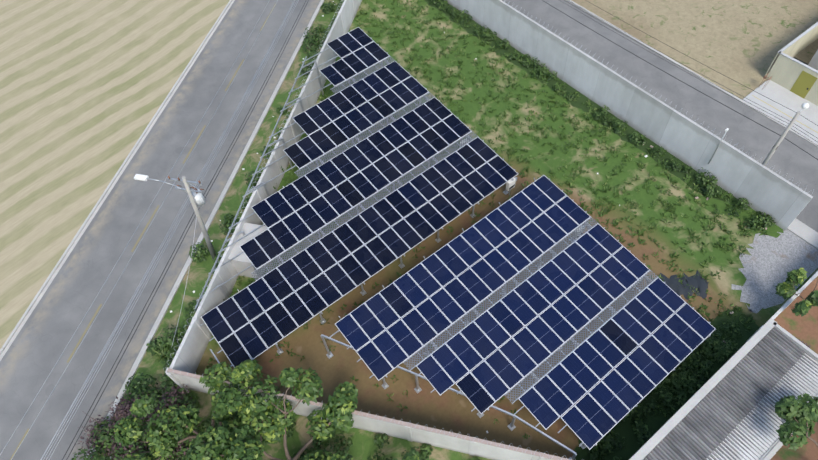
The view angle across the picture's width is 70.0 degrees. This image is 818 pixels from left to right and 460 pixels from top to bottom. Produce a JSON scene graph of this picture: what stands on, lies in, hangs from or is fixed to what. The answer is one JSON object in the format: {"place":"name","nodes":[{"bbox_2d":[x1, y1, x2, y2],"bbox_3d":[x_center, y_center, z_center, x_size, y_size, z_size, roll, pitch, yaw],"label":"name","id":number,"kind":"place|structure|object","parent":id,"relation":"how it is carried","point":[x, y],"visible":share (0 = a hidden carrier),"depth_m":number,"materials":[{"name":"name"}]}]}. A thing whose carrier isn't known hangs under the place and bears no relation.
{"place":"outdoors","nodes":[
{"label":"outdoors","id":0,"kind":"place"},
{"bbox_2d":[0,0,229,348],"bbox_3d":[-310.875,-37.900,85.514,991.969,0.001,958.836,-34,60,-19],"label":"field ground","id":1,"kind":"structure","parent":0,"point":[86,86],"depth_m":48.25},
{"bbox_2d":[0,0,320,459],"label":"road asphalt","id":2,"kind":"structure","parent":0,"point":[32,355],"depth_m":39.61,"materials":[{"name":"grey asphalt"}]},
{"bbox_2d":[10,5,275,459],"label":"road centre line","id":3,"kind":"object","parent":2,"relation":"on","point":[136,243],"visible":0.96,"depth_m":39.96,"materials":[{"name":"white paint"}]},
{"bbox_2d":[0,0,324,458],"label":"road kerbs","id":4,"kind":"structure","parent":2,"relation":"on","point":[55,271],"depth_m":41.49,"materials":[{"name":"concrete"}]},
{"bbox_2d":[113,360,264,459],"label":"tree","id":5,"kind":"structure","parent":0,"point":[161,441],"depth_m":29.18,"materials":[{"name":"green plant"}]},
{"bbox_2d":[182,367,358,459],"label":"tree","id":6,"kind":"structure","parent":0,"point":[346,394],"depth_m":29.29,"materials":[{"name":"green plant"}]},
{"bbox_2d":[392,449,420,459],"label":"bush","id":7,"kind":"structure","parent":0,"point":[413,454],"depth_m":28.16,"materials":[{"name":"green plant"}]},
{"bbox_2d":[93,0,768,459],"bbox_3d":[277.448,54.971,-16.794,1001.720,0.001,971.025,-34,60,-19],"label":"verge ground","id":8,"kind":"structure","parent":0,"point":[361,440],"depth_m":36.58,"materials":[{"name":"green plant"}]},
{"bbox_2d":[74,378,206,459],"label":"flowering bush","id":9,"kind":"object","parent":8,"relation":"on","point":[125,410],"depth_m":31.87,"materials":[{"name":"green plant"}]},
{"bbox_2d":[149,344,175,364],"bbox_3d":[-14.611,7.297,34.461,1.876,0.930,1.618,-34,60,-19],"label":"agave plant","id":10,"kind":"object","parent":8,"relation":"on","point":[157,357],"visible":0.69,"depth_m":34.64,"materials":[{"name":"green plant"}]},
{"bbox_2d":[134,174,215,259],"bbox_3d":[-12.824,-0.771,35.216,4.152,8.842,0.971,8,56,9],"label":"utility pole","id":11,"kind":"object","parent":8,"relation":"on","point":[197,198],"depth_m":33.12,"materials":[{"name":"concrete"}]},
{"bbox_2d":[0,0,308,459],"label":"power lines","id":12,"kind":"object","parent":11,"relation":"attached to","point":[156,253],"depth_m":30.50,"materials":[{"name":"black metal"}]},
{"bbox_2d":[71,0,775,459],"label":"bushes","id":13,"kind":"object","parent":8,"relation":"on","point":[687,378],"visible":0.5,"depth_m":33.00,"materials":[{"name":"green plant"}]},
{"bbox_2d":[629,318,817,459],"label":"shed walls","id":14,"kind":"structure","parent":8,"relation":"on","point":[693,401],"depth_m":28.55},
{"bbox_2d":[643,327,817,459],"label":"shed roof sheets","id":15,"kind":"object","parent":14,"relation":"on","point":[724,407],"visible":0.88,"depth_m":28.64,"materials":[{"name":"grey metal"}]},
{"bbox_2d":[759,395,817,459],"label":"shed flashing","id":16,"kind":"object","parent":15,"relation":"on","point":[769,450],"visible":0.21,"depth_m":27.37,"materials":[{"name":"grey metal"}]},
{"bbox_2d":[745,270,817,342],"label":"neighbour wall","id":17,"kind":"structure","parent":8,"relation":"on","point":[787,303],"depth_m":32.89,"materials":[{"name":"paint"}]},
{"bbox_2d":[196,0,817,459],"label":"plot ground","id":18,"kind":"structure","parent":0,"point":[448,410],"depth_m":38.37,"materials":[{"name":"green plant"}]},
{"bbox_2d":[228,223,267,278],"bbox_3d":[-10.045,1.394,37.563,1.700,2.180,2.800,9,56,10],"label":"inverter cabin","id":19,"kind":"object","parent":18,"relation":"on","point":[241,262],"visible":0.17,"depth_m":36.85,"materials":[{"name":"paint"}]},
{"bbox_2d":[166,0,361,390],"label":"wall","id":20,"kind":"structure","parent":18,"relation":"on","point":[192,348],"depth_m":38.88,"materials":[{"name":"paint"}]},
{"bbox_2d":[163,0,813,459],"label":"concertina wire","id":21,"kind":"object","parent":20,"relation":"on","point":[265,168],"visible":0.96,"depth_m":35.41,"materials":[{"name":"metal"}]},
{"bbox_2d":[165,368,570,459],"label":"boundary wall","id":22,"kind":"structure","parent":18,"relation":"on","point":[406,431],"depth_m":30.00,"materials":[{"name":"paint"}]},
{"bbox_2d":[98,1,647,458],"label":"litter scraps","id":23,"kind":"object","parent":18,"relation":"on","point":[212,241],"visible":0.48,"depth_m":39.98,"materials":[{"name":"white paint"}]},
{"bbox_2d":[195,30,710,459],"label":"steel rack","id":24,"kind":"object","parent":18,"relation":"on","point":[511,426],"visible":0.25,"depth_m":35.97,"materials":[{"name":"grey metal"}]},
{"bbox_2d":[250,56,657,403],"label":"rack walkways","id":25,"kind":"structure","parent":24,"relation":"on","point":[498,289],"depth_m":34.90,"materials":[{"name":"grey metal"}]},
{"bbox_2d":[201,27,714,449],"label":"solar panel frames","id":26,"kind":"structure","parent":24,"relation":"on","point":[529,356],"depth_m":34.29,"materials":[{"name":"silver metal"}]},
{"bbox_2d":[202,27,714,448],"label":"solar panels","id":27,"kind":"object","parent":26,"relation":"in","point":[553,396],"visible":1,"depth_m":34.16,"materials":[{"name":"blue glass"}]},
{"bbox_2d":[460,138,710,343],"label":"string inverters","id":28,"kind":"object","parent":24,"relation":"attached to","point":[510,184],"visible":0.17,"depth_m":39.07,"materials":[{"name":"white paint"}]},
{"bbox_2d":[196,0,767,439],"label":"grass tufts","id":29,"kind":"object","parent":18,"relation":"on","point":[702,308],"visible":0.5,"depth_m":42.25,"materials":[{"name":"green plant"}]},
{"bbox_2d":[445,0,812,229],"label":"wall","id":30,"kind":"structure","parent":18,"relation":"on","point":[738,174],"depth_m":41.54,"materials":[{"name":"paint"}]},
{"bbox_2d":[708,128,728,163],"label":"street light","id":31,"kind":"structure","parent":30,"relation":"attached to","point":[727,129],"depth_m":37.95,"materials":[{"name":"metal"}]},
{"bbox_2d":[651,270,708,299],"bbox_3d":[16.628,3.351,35.672,3.380,0.176,2.087,-5,55,0],"label":"tarp heap","id":32,"kind":"object","parent":18,"relation":"on","point":[699,282],"visible":0.67,"depth_m":35.65,"materials":[{"name":"grey"}]},
{"bbox_2d":[643,144,766,342],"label":"rocks","id":33,"kind":"object","parent":18,"relation":"on","point":[651,146],"visible":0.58,"depth_m":39.25,"materials":[{"name":"orange"}]},
{"bbox_2d":[732,229,817,312],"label":"gravel patch","id":34,"kind":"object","parent":18,"relation":"on","point":[769,263],"visible":0.75,"depth_m":36.21,"materials":[{"name":"grey gravel"}]},
{"bbox_2d":[502,0,817,231],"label":"road asphalt","id":35,"kind":"structure","parent":0,"point":[796,163],"depth_m":45.03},
{"bbox_2d":[566,0,817,249],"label":"road kerbs","id":36,"kind":"structure","parent":35,"relation":"on","point":[803,231],"depth_m":43.06,"materials":[{"name":"concrete"}]},
{"bbox_2d":[762,103,808,165],"bbox_3d":[22.625,-4.822,36.323,0.840,7.840,0.380,-34,60,-19],"label":"utility pole","id":37,"kind":"object","parent":35,"relation":"on","point":[783,135],"depth_m":34.74,"materials":[{"name":"concrete"}]},
{"bbox_2d":[542,0,817,159],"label":"power lines","id":38,"kind":"object","parent":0,"point":[692,75],"depth_m":37.63,"materials":[{"name":"black metal"}]},
{"bbox_2d":[572,0,817,98],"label":"lot ground","id":39,"kind":"structure","parent":0,"point":[743,42],"depth_m":49.21,"materials":[{"name":"beige sand"}]},
{"bbox_2d":[743,80,817,143],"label":"house pavement","id":40,"kind":"structure","parent":0,"point":[778,93],"depth_m":43.64,"materials":[{"name":"grey concrete"}]},
{"bbox_2d":[760,74,771,87],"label":"rubbish basket","id":41,"kind":"object","parent":40,"relation":"on","point":[765,77],"visible":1,"depth_m":44.16,"materials":[{"name":"grey metal"}]},
{"bbox_2d":[752,95,817,132],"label":"yellow pavement line","id":42,"kind":"object","parent":40,"relation":"on","point":[785,114],"visible":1,"depth_m":43.23,"materials":[{"name":"beige paint"}]},
{"bbox_2d":[764,22,817,105],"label":"cream house","id":43,"kind":"structure","parent":0,"point":[788,70],"depth_m":44.01,"materials":[{"name":"plaster"},{"name":"clay tile"},{"name":"painted metal"}]},
{"bbox_2d":[770,276,817,459],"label":"yard ground","id":44,"kind":"structure","parent":0,"point":[804,328],"depth_m":33.68,"materials":[{"name":"brown soil"}]},
{"bbox_2d":[775,393,817,450],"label":"tree","id":45,"kind":"object","parent":44,"relation":"on","point":[801,411],"depth_m":26.89,"materials":[{"name":"green plant"}]},
{"bbox_2d":[775,268,817,316],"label":"papaya tree","id":46,"kind":"object","parent":44,"relation":"on","point":[802,307],"depth_m":32.24,"materials":[{"name":"green plant"}]}
]}

